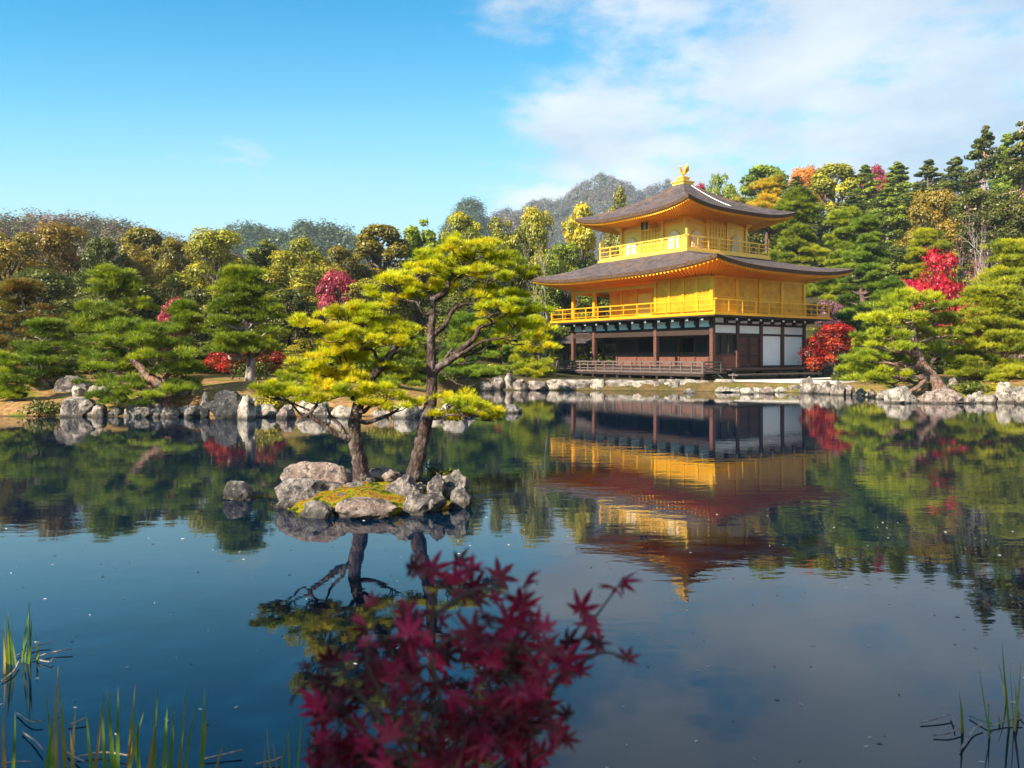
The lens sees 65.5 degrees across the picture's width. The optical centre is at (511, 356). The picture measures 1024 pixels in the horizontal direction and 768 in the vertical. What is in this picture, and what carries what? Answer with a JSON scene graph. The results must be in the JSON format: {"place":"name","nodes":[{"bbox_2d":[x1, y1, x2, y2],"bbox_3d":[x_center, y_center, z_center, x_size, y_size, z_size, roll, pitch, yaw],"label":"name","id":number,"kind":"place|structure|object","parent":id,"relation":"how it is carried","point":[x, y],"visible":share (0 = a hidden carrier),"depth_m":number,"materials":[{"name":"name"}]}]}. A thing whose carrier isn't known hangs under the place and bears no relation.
{"place":"outdoors","nodes":[
{"label":"outdoors","id":0,"kind":"place"},
{"bbox_2d":[287,481,450,513],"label":"moss","id":1,"kind":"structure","parent":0,"point":[368,489],"depth_m":8.71,"materials":[{"name":"plant"}]},
{"bbox_2d":[274,477,343,508],"bbox_3d":[-2.275,1.621,9.010,0.806,0.541,0.590,0,0,-18],"label":"boulder","id":2,"kind":"object","parent":1,"relation":"on","point":[290,492],"visible":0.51,"depth_m":8.81,"materials":[{"name":"stone"}]},
{"bbox_2d":[280,461,349,484],"bbox_3d":[-2.287,1.509,9.296,0.883,0.617,0.326,-8,-2,15],"label":"boulder","id":3,"kind":"object","parent":1,"relation":"on","point":[326,471],"visible":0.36,"depth_m":9.18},
{"bbox_2d":[247,298,426,481],"bbox_3d":[-1.993,0.384,9.320,2.119,2.194,1.216,0,0,0],"label":"pine tree","id":4,"kind":"object","parent":1,"relation":"on","point":[341,341],"visible":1,"depth_m":9.19,"materials":[{"name":"green plant"}]},
{"bbox_2d":[332,497,396,519],"bbox_3d":[-1.551,1.642,8.370,0.721,0.311,0.425,0,0,11],"label":"boulder","id":5,"kind":"object","parent":1,"relation":"on","point":[367,508],"visible":0.8,"depth_m":8.30,"materials":[{"name":"stone"}]},
{"bbox_2d":[369,466,401,481],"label":"boulder","id":6,"kind":"object","parent":1,"relation":"on","point":[382,474],"visible":0.67,"depth_m":9.38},
{"bbox_2d":[385,474,423,495],"bbox_3d":[-1.190,1.545,8.849,0.430,0.474,0.284,0,0,-5],"label":"boulder","id":7,"kind":"object","parent":1,"relation":"on","point":[404,485],"visible":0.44,"depth_m":8.75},
{"bbox_2d":[400,492,446,515],"bbox_3d":[-0.970,1.646,8.588,0.543,0.358,0.352,0,0,-12],"label":"boulder","id":8,"kind":"object","parent":1,"relation":"on","point":[416,504],"visible":0.66,"depth_m":8.49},
{"bbox_2d":[442,469,468,498],"bbox_3d":[-0.684,1.538,9.050,0.391,0.524,0.362,0,0,-41],"label":"boulder","id":9,"kind":"object","parent":1,"relation":"on","point":[454,479],"visible":0.27,"depth_m":8.99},
{"bbox_2d":[448,487,472,508],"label":"boulder","id":10,"kind":"object","parent":1,"relation":"on","point":[460,497],"visible":0.71,"depth_m":8.82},
{"bbox_2d":[360,231,563,482],"bbox_3d":[-0.603,-0.019,9.359,2.456,3.015,1.088,0,0,0],"label":"pine tree","id":11,"kind":"object","parent":1,"relation":"on","point":[444,286],"visible":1,"depth_m":9.31,"materials":[{"name":"green plant"}]},
{"bbox_2d":[0,390,1023,767],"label":"pond water","id":12,"kind":"structure","parent":0,"point":[906,520],"depth_m":6.23,"materials":[{"name":"blue liquid"}]},
{"bbox_2d":[1,602,72,680],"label":"reed clump","id":13,"kind":"object","parent":12,"relation":"in","point":[7,655],"visible":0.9,"depth_m":4.35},
{"bbox_2d":[1,671,241,767],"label":"reed clump","id":14,"kind":"object","parent":12,"relation":"in","point":[52,761],"visible":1,"depth_m":3.10,"materials":[{"name":"plant"}]},
{"bbox_2d":[223,480,253,500],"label":"boulder","id":15,"kind":"object","parent":12,"relation":"in","point":[234,490],"visible":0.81,"depth_m":9.31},
{"bbox_2d":[237,394,255,418],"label":"boulder","id":16,"kind":"object","parent":12,"relation":"in","point":[246,409],"visible":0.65,"depth_m":21.42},
{"bbox_2d":[256,721,312,767],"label":"reed clump","id":17,"kind":"object","parent":12,"relation":"in","point":[282,757],"visible":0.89,"depth_m":3.08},
{"bbox_2d":[299,500,333,518],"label":"boulder","id":18,"kind":"object","parent":12,"relation":"in","point":[314,509],"visible":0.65,"depth_m":8.33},
{"bbox_2d":[287,547,642,767],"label":"maple sapling","id":19,"kind":"object","parent":12,"relation":"on","point":[513,710],"visible":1,"depth_m":1.10,"materials":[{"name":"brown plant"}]},
{"bbox_2d":[884,386,917,402],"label":"boulder","id":20,"kind":"object","parent":12,"relation":"in","point":[901,394],"visible":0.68,"depth_m":28.85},
{"bbox_2d":[917,388,964,403],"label":"boulder","id":21,"kind":"object","parent":12,"relation":"in","point":[943,396],"visible":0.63,"depth_m":28.65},
{"bbox_2d":[920,646,1023,750],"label":"reed clump","id":22,"kind":"object","parent":12,"relation":"in","point":[1017,714],"visible":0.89,"depth_m":3.59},
{"bbox_2d":[0,185,1023,416],"bbox_3d":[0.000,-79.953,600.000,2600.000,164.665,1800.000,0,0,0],"label":"ground","id":23,"kind":"structure","parent":0,"point":[214,382],"depth_m":36.13,"materials":[{"name":"soil"}]},
{"bbox_2d":[0,349,32,400],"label":"pine tree","id":24,"kind":"object","parent":23,"relation":"on","point":[9,389],"visible":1,"depth_m":23.44,"materials":[{"name":"green plant"}]},
{"bbox_2d":[0,232,59,330],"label":"broadleaf tree","id":25,"kind":"object","parent":23,"relation":"on","point":[7,253],"visible":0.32,"depth_m":51.99,"materials":[{"name":"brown plant"}]},
{"bbox_2d":[0,276,68,374],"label":"pine tree","id":26,"kind":"object","parent":23,"relation":"on","point":[20,287],"visible":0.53,"depth_m":28.91,"materials":[{"name":"green plant"}]},
{"bbox_2d":[17,398,60,414],"bbox_3d":[-13.147,1.428,22.605,1.457,0.500,0.998,0,0,0],"label":"shrub","id":27,"kind":"object","parent":23,"relation":"on","point":[39,406],"visible":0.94,"depth_m":22.39,"materials":[{"name":"green plant"}]},
{"bbox_2d":[0,267,83,353],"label":"broadleaf tree","id":28,"kind":"object","parent":23,"relation":"on","point":[56,282],"visible":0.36,"depth_m":43.37,"materials":[{"name":"green plant"}]},
{"bbox_2d":[5,316,89,389],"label":"pine tree","id":29,"kind":"object","parent":23,"relation":"on","point":[41,356],"visible":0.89,"depth_m":25.26,"materials":[{"name":"green plant"}]},
{"bbox_2d":[7,221,92,336],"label":"broadleaf tree","id":30,"kind":"object","parent":23,"relation":"on","point":[54,236],"visible":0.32,"depth_m":55.06,"materials":[{"name":"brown plant"}]},
{"bbox_2d":[54,375,90,391],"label":"boulder","id":31,"kind":"object","parent":23,"relation":"on","point":[63,384],"visible":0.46,"depth_m":25.04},
{"bbox_2d":[59,396,96,416],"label":"boulder","id":32,"kind":"object","parent":23,"relation":"on","point":[77,406],"visible":0.69,"depth_m":22.31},
{"bbox_2d":[71,235,133,300],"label":"broadleaf tree","id":33,"kind":"object","parent":23,"relation":"on","point":[101,249],"visible":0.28,"depth_m":49.47,"materials":[{"name":"green plant"}]},
{"bbox_2d":[63,263,166,375],"bbox_3d":[-15.006,-1.200,29.978,3.933,4.696,3.711,0,0,0],"label":"pine tree","id":34,"kind":"object","parent":23,"relation":"on","point":[109,279],"visible":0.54,"depth_m":29.56,"materials":[{"name":"green plant"}]},
{"bbox_2d":[73,275,169,342],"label":"broadleaf tree","id":35,"kind":"object","parent":23,"relation":"on","point":[150,291],"visible":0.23,"depth_m":41.44,"materials":[{"name":"green plant"}]},
{"bbox_2d":[115,247,161,318],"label":"broadleaf tree","id":36,"kind":"object","parent":23,"relation":"on","point":[143,268],"visible":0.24,"depth_m":51.60,"materials":[{"name":"green plant"}]},
{"bbox_2d":[71,315,208,409],"bbox_3d":[-10.643,0.276,22.726,3.896,3.044,2.827,0,0,0],"label":"pine tree","id":37,"kind":"object","parent":23,"relation":"on","point":[134,334],"visible":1,"depth_m":22.51,"materials":[{"name":"green plant"}]},
{"bbox_2d":[123,397,162,416],"bbox_3d":[-10.392,1.597,22.358,1.136,0.923,0.740,0,0,6],"label":"boulder","id":38,"kind":"object","parent":23,"relation":"on","point":[138,410],"visible":0.41,"depth_m":22.08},
{"bbox_2d":[117,226,175,300],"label":"broadleaf tree","id":39,"kind":"object","parent":23,"relation":"on","point":[136,237],"visible":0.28,"depth_m":65.06,"materials":[{"name":"green plant"}]},
{"bbox_2d":[0,207,336,306],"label":"hill wood","id":40,"kind":"object","parent":23,"relation":"on","point":[93,226],"visible":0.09,"depth_m":187.30,"materials":[{"name":"plant"}]},
{"bbox_2d":[149,236,210,318],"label":"broadleaf tree","id":41,"kind":"object","parent":23,"relation":"on","point":[173,249],"visible":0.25,"depth_m":55.41,"materials":[{"name":"green plant"}]},
{"bbox_2d":[160,298,208,378],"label":"pine tree","id":42,"kind":"object","parent":23,"relation":"on","point":[182,312],"visible":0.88,"depth_m":26.34,"materials":[{"name":"green plant"}]},
{"bbox_2d":[156,286,230,361],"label":"broadleaf tree","id":43,"kind":"object","parent":23,"relation":"on","point":[197,295],"visible":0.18,"depth_m":37.39,"materials":[{"name":"green plant"}]},
{"bbox_2d":[161,226,259,342],"bbox_3d":[-21.018,-4.729,55.919,6.866,9.055,7.671,0,0,-21],"label":"broadleaf tree","id":44,"kind":"object","parent":23,"relation":"on","point":[214,241],"visible":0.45,"depth_m":54.53,"materials":[{"name":"green plant"}]},
{"bbox_2d":[208,390,244,418],"bbox_3d":[-7.750,1.510,21.858,1.111,1.214,0.728,0,0,-1],"label":"boulder","id":45,"kind":"object","parent":23,"relation":"on","point":[223,404],"visible":0.54,"depth_m":21.63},
{"bbox_2d":[202,342,261,379],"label":"maple tree","id":46,"kind":"object","parent":23,"relation":"on","point":[218,357],"visible":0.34,"depth_m":28.69,"materials":[{"name":"red plant"}]},
{"bbox_2d":[200,263,290,380],"bbox_3d":[-8.607,-0.951,25.560,2.711,4.105,2.789,0,0,-39],"label":"pine tree","id":47,"kind":"object","parent":23,"relation":"on","point":[242,287],"visible":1,"depth_m":25.14,"materials":[{"name":"green plant"}]},
{"bbox_2d":[224,357,280,379],"bbox_3d":[-8.778,0.442,27.489,2.210,1.003,1.282,0,0,0],"label":"shrub","id":48,"kind":"object","parent":23,"relation":"on","point":[258,367],"visible":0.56,"depth_m":27.45,"materials":[{"name":"plant"}]},
{"bbox_2d":[245,239,280,322],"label":"broadleaf tree","id":49,"kind":"object","parent":23,"relation":"on","point":[261,252],"visible":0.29,"depth_m":59.21,"materials":[{"name":"green plant"}]},
{"bbox_2d":[251,288,328,366],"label":"broadleaf tree","id":50,"kind":"object","parent":23,"relation":"on","point":[299,303],"visible":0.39,"depth_m":39.36,"materials":[{"name":"green plant"}]},
{"bbox_2d":[276,338,320,370],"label":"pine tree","id":51,"kind":"object","parent":23,"relation":"on","point":[292,348],"visible":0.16,"depth_m":35.05,"materials":[{"name":"green plant"}]},
{"bbox_2d":[258,236,342,338],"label":"broadleaf tree","id":52,"kind":"object","parent":23,"relation":"on","point":[307,276],"visible":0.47,"depth_m":53.23,"materials":[{"name":"green plant"}]},
{"bbox_2d":[294,330,375,383],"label":"pine tree","id":53,"kind":"object","parent":23,"relation":"on","point":[361,365],"visible":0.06,"depth_m":27.15,"materials":[{"name":"green plant"}]},
{"bbox_2d":[64,273,609,353],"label":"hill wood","id":54,"kind":"object","parent":23,"relation":"on","point":[409,318],"visible":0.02,"depth_m":66.64,"materials":[{"name":"green plant"}]},
{"bbox_2d":[313,269,361,326],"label":"maple tree","id":55,"kind":"object","parent":23,"relation":"on","point":[330,293],"visible":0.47,"depth_m":45.72,"materials":[{"name":"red plant"}]},
{"bbox_2d":[319,245,372,303],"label":"broadleaf tree","id":56,"kind":"object","parent":23,"relation":"on","point":[338,256],"visible":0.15,"depth_m":57.59,"materials":[{"name":"green plant"}]},
{"bbox_2d":[224,195,495,305],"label":"hill wood","id":57,"kind":"object","parent":23,"relation":"on","point":[329,235],"visible":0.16,"depth_m":323.91,"materials":[{"name":"plant"}]},
{"bbox_2d":[326,278,401,348],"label":"broadleaf tree","id":58,"kind":"object","parent":23,"relation":"on","point":[360,282],"visible":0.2,"depth_m":45.24,"materials":[{"name":"green plant"}]},
{"bbox_2d":[346,222,419,325],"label":"broadleaf tree","id":59,"kind":"object","parent":23,"relation":"on","point":[370,246],"visible":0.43,"depth_m":60.94,"materials":[{"name":"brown plant"}]},
{"bbox_2d":[368,322,447,387],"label":"pine tree","id":60,"kind":"object","parent":23,"relation":"on","point":[403,372],"visible":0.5,"depth_m":26.69,"materials":[{"name":"green plant"}]},
{"bbox_2d":[396,218,452,337],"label":"broadleaf tree","id":61,"kind":"object","parent":23,"relation":"on","point":[414,237],"visible":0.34,"depth_m":65.30,"materials":[{"name":"green plant"}]},
{"bbox_2d":[436,209,495,318],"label":"broadleaf tree","id":62,"kind":"object","parent":23,"relation":"on","point":[461,222],"visible":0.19,"depth_m":65.48,"materials":[{"name":"green plant"}]},
{"bbox_2d":[419,273,515,345],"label":"broadleaf tree","id":63,"kind":"object","parent":23,"relation":"on","point":[447,307],"visible":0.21,"depth_m":52.63,"materials":[{"name":"green plant"}]},
{"bbox_2d":[437,310,509,385],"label":"pine tree","id":64,"kind":"object","parent":23,"relation":"on","point":[458,367],"visible":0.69,"depth_m":35.17,"materials":[{"name":"green plant"}]},
{"bbox_2d":[480,216,532,328],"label":"broadleaf tree","id":65,"kind":"object","parent":23,"relation":"on","point":[510,241],"visible":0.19,"depth_m":69.11,"materials":[{"name":"green plant"}]},
{"bbox_2d":[491,296,543,365],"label":"pine tree","id":66,"kind":"object","parent":23,"relation":"on","point":[505,352],"visible":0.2,"depth_m":46.73,"materials":[{"name":"green plant"}]},
{"bbox_2d":[500,206,562,302],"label":"broadleaf tree","id":67,"kind":"object","parent":23,"relation":"on","point":[530,227],"visible":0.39,"depth_m":70.77,"materials":[{"name":"yellow plant"}]},
{"bbox_2d":[503,314,559,377],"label":"pine tree","id":68,"kind":"object","parent":23,"relation":"on","point":[530,366],"visible":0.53,"depth_m":42.05,"materials":[{"name":"green plant"}]},
{"bbox_2d":[532,241,599,363],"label":"broadleaf tree","id":69,"kind":"object","parent":23,"relation":"on","point":[563,254],"visible":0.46,"depth_m":59.19,"materials":[{"name":"green plant"}]},
{"bbox_2d":[561,202,597,266],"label":"broadleaf tree","id":70,"kind":"object","parent":23,"relation":"on","point":[578,234],"visible":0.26,"depth_m":77.01,"materials":[{"name":"yellow plant"}]},
{"bbox_2d":[488,171,671,299],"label":"hill wood","id":71,"kind":"object","parent":23,"relation":"on","point":[553,208],"visible":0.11,"depth_m":712.18,"materials":[{"name":"plant"}]},
{"bbox_2d":[545,293,615,363],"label":"broadleaf tree","id":72,"kind":"object","parent":23,"relation":"on","point":[609,348],"visible":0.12,"depth_m":60.27,"materials":[{"name":"green plant"}]},
{"bbox_2d":[600,185,630,316],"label":"broadleaf tree","id":73,"kind":"object","parent":23,"relation":"on","point":[619,200],"visible":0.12,"depth_m":91.25,"materials":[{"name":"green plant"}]},
{"bbox_2d":[532,164,854,379],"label":"golden pavilion","id":74,"kind":"structure","parent":23,"relation":"on","point":[688,284],"depth_m":46.18,"materials":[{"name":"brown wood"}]},
{"bbox_2d":[642,227,660,252],"bbox_3d":[8.480,-6.995,48.183,0.073,1.550,1.660,0,0,-35],"label":"lattice door","id":75,"kind":"structure","parent":74,"relation":"in","point":[653,233],"depth_m":48.17,"materials":[{"name":"gold wood"}]},
{"bbox_2d":[715,335,735,354],"bbox_3d":[11.554,-0.649,43.257,1.840,1.058,0.110,0,0,-35],"label":"window","id":76,"kind":"structure","parent":74,"relation":"in","point":[724,344],"depth_m":43.34,"materials":[{"name":"glass"}]},
{"bbox_2d":[705,173,739,198],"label":"broadleaf tree","id":77,"kind":"object","parent":23,"relation":"on","point":[729,191],"visible":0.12,"depth_m":103.38,"materials":[{"name":"green plant"}]},
{"bbox_2d":[738,164,791,252],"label":"broadleaf tree","id":78,"kind":"object","parent":23,"relation":"on","point":[757,172],"visible":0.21,"depth_m":103.64,"materials":[{"name":"green plant"}]},
{"bbox_2d":[745,173,789,252],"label":"pine tree","id":79,"kind":"object","parent":23,"relation":"on","point":[773,186],"visible":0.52,"depth_m":83.21,"materials":[{"name":"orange plant"}]},
{"bbox_2d":[761,186,832,325],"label":"pine tree","id":80,"kind":"object","parent":23,"relation":"on","point":[797,245],"visible":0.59,"depth_m":67.23,"materials":[{"name":"green plant"}]},
{"bbox_2d":[798,321,858,374],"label":"maple tree","id":81,"kind":"object","parent":23,"relation":"on","point":[832,338],"visible":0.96,"depth_m":44.81,"materials":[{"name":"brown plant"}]},
{"bbox_2d":[815,299,851,348],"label":"maple tree","id":82,"kind":"object","parent":23,"relation":"on","point":[835,308],"visible":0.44,"depth_m":61.37,"materials":[{"name":"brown plant"}]},
{"bbox_2d":[809,205,872,344],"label":"pine tree","id":83,"kind":"object","parent":23,"relation":"on","point":[840,241],"visible":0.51,"depth_m":63.44,"materials":[{"name":"green plant"}]},
{"bbox_2d":[809,162,872,264],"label":"broadleaf tree","id":84,"kind":"object","parent":23,"relation":"on","point":[823,177],"visible":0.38,"depth_m":100.39,"materials":[{"name":"green plant"}]},
{"bbox_2d":[832,213,898,356],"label":"pine tree","id":85,"kind":"object","parent":23,"relation":"on","point":[871,255],"visible":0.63,"depth_m":55.57,"materials":[{"name":"green plant"}]},
{"bbox_2d":[840,164,890,233],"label":"conifer tree","id":86,"kind":"object","parent":23,"relation":"on","point":[869,189],"visible":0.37,"depth_m":99.16,"materials":[{"name":"green plant"}]},
{"bbox_2d":[748,190,1016,277],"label":"hill wood","id":87,"kind":"object","parent":23,"relation":"on","point":[772,240],"visible":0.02,"depth_m":93.25,"materials":[{"name":"green plant"}]},
{"bbox_2d":[868,183,911,250],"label":"conifer tree","id":88,"kind":"object","parent":23,"relation":"on","point":[888,216],"visible":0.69,"depth_m":85.24,"materials":[{"name":"green plant"}]},
{"bbox_2d":[868,275,920,367],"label":"pine tree","id":89,"kind":"object","parent":23,"relation":"on","point":[888,284],"visible":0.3,"depth_m":49.72,"materials":[{"name":"green plant"}]},
{"bbox_2d":[874,161,919,242],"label":"conifer tree","id":90,"kind":"object","parent":23,"relation":"on","point":[898,176],"visible":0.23,"depth_m":97.25,"materials":[{"name":"green plant"}]},
{"bbox_2d":[833,285,975,392],"bbox_3d":[16.050,-0.638,32.687,5.727,4.622,3.901,0,0,0],"label":"pine tree","id":91,"kind":"object","parent":23,"relation":"on","point":[871,370],"visible":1,"depth_m":32.35,"materials":[{"name":"green plant"}]},
{"bbox_2d":[872,244,959,312],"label":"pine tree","id":92,"kind":"object","parent":23,"relation":"on","point":[897,261],"visible":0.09,"depth_m":71.13,"materials":[{"name":"green plant"}]},
{"bbox_2d":[889,183,944,243],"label":"conifer tree","id":93,"kind":"object","parent":23,"relation":"on","point":[910,196],"visible":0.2,"depth_m":85.67,"materials":[{"name":"green plant"}]},
{"bbox_2d":[883,338,970,372],"bbox_3d":[23.271,0.127,44.280,5.986,2.381,5.994,0,0,6],"label":"thicket","id":94,"kind":"object","parent":23,"relation":"on","point":[937,365],"visible":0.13,"depth_m":43.16,"materials":[{"name":"green plant"}]},
{"bbox_2d":[887,187,970,285],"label":"broadleaf tree","id":95,"kind":"object","parent":23,"relation":"on","point":[928,207],"visible":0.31,"depth_m":73.16,"materials":[{"name":"yellow plant"}]},
{"bbox_2d":[909,159,949,209],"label":"conifer tree","id":96,"kind":"object","parent":23,"relation":"on","point":[927,168],"visible":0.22,"depth_m":99.57,"materials":[{"name":"green plant"}]},
{"bbox_2d":[896,227,963,344],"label":"pine tree","id":97,"kind":"object","parent":23,"relation":"on","point":[924,237],"visible":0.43,"depth_m":59.77,"materials":[{"name":"green plant"}]},
{"bbox_2d":[908,246,971,341],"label":"maple tree","id":98,"kind":"object","parent":23,"relation":"on","point":[944,284],"visible":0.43,"depth_m":56.05,"materials":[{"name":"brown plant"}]},
{"bbox_2d":[936,156,968,284],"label":"conifer tree","id":99,"kind":"object","parent":23,"relation":"on","point":[950,178],"visible":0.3,"depth_m":91.65,"materials":[{"name":"green plant"}]},
{"bbox_2d":[941,179,990,275],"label":"conifer tree","id":100,"kind":"object","parent":23,"relation":"on","point":[966,250],"visible":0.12,"depth_m":83.56,"materials":[{"name":"green plant"}]},
{"bbox_2d":[955,205,999,284],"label":"bare tree","id":101,"kind":"object","parent":23,"relation":"on","point":[978,255],"visible":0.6,"depth_m":61.33,"materials":[{"name":"grey plant"}]},
{"bbox_2d":[939,281,1023,380],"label":"pine tree","id":102,"kind":"object","parent":23,"relation":"on","point":[1000,334],"visible":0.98,"depth_m":32.95,"materials":[{"name":"green plant"}]},
{"bbox_2d":[948,124,1018,278],"bbox_3d":[37.884,-9.151,63.946,5.197,19.079,5.529,0,0,-23],"label":"cedar tree","id":103,"kind":"object","parent":23,"relation":"on","point":[983,172],"visible":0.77,"depth_m":63.75,"materials":[{"name":"green plant"}]},
{"bbox_2d":[958,236,1023,357],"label":"pine tree","id":104,"kind":"object","parent":23,"relation":"on","point":[1009,269],"visible":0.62,"depth_m":41.55,"materials":[{"name":"green plant"}]},
{"bbox_2d":[979,120,1023,357],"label":"cedar tree","id":105,"kind":"object","parent":23,"relation":"on","point":[1015,169],"visible":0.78,"depth_m":57.81,"materials":[{"name":"green plant"}]},
{"bbox_2d":[986,133,1020,247],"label":"conifer tree","id":106,"kind":"object","parent":23,"relation":"on","point":[1004,147],"visible":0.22,"depth_m":81.64,"materials":[{"name":"green plant"}]},
{"bbox_2d":[0,0,1023,280],"label":"sky","id":107,"kind":"structure","parent":0,"point":[179,117],"materials":[{"name":"blue"}]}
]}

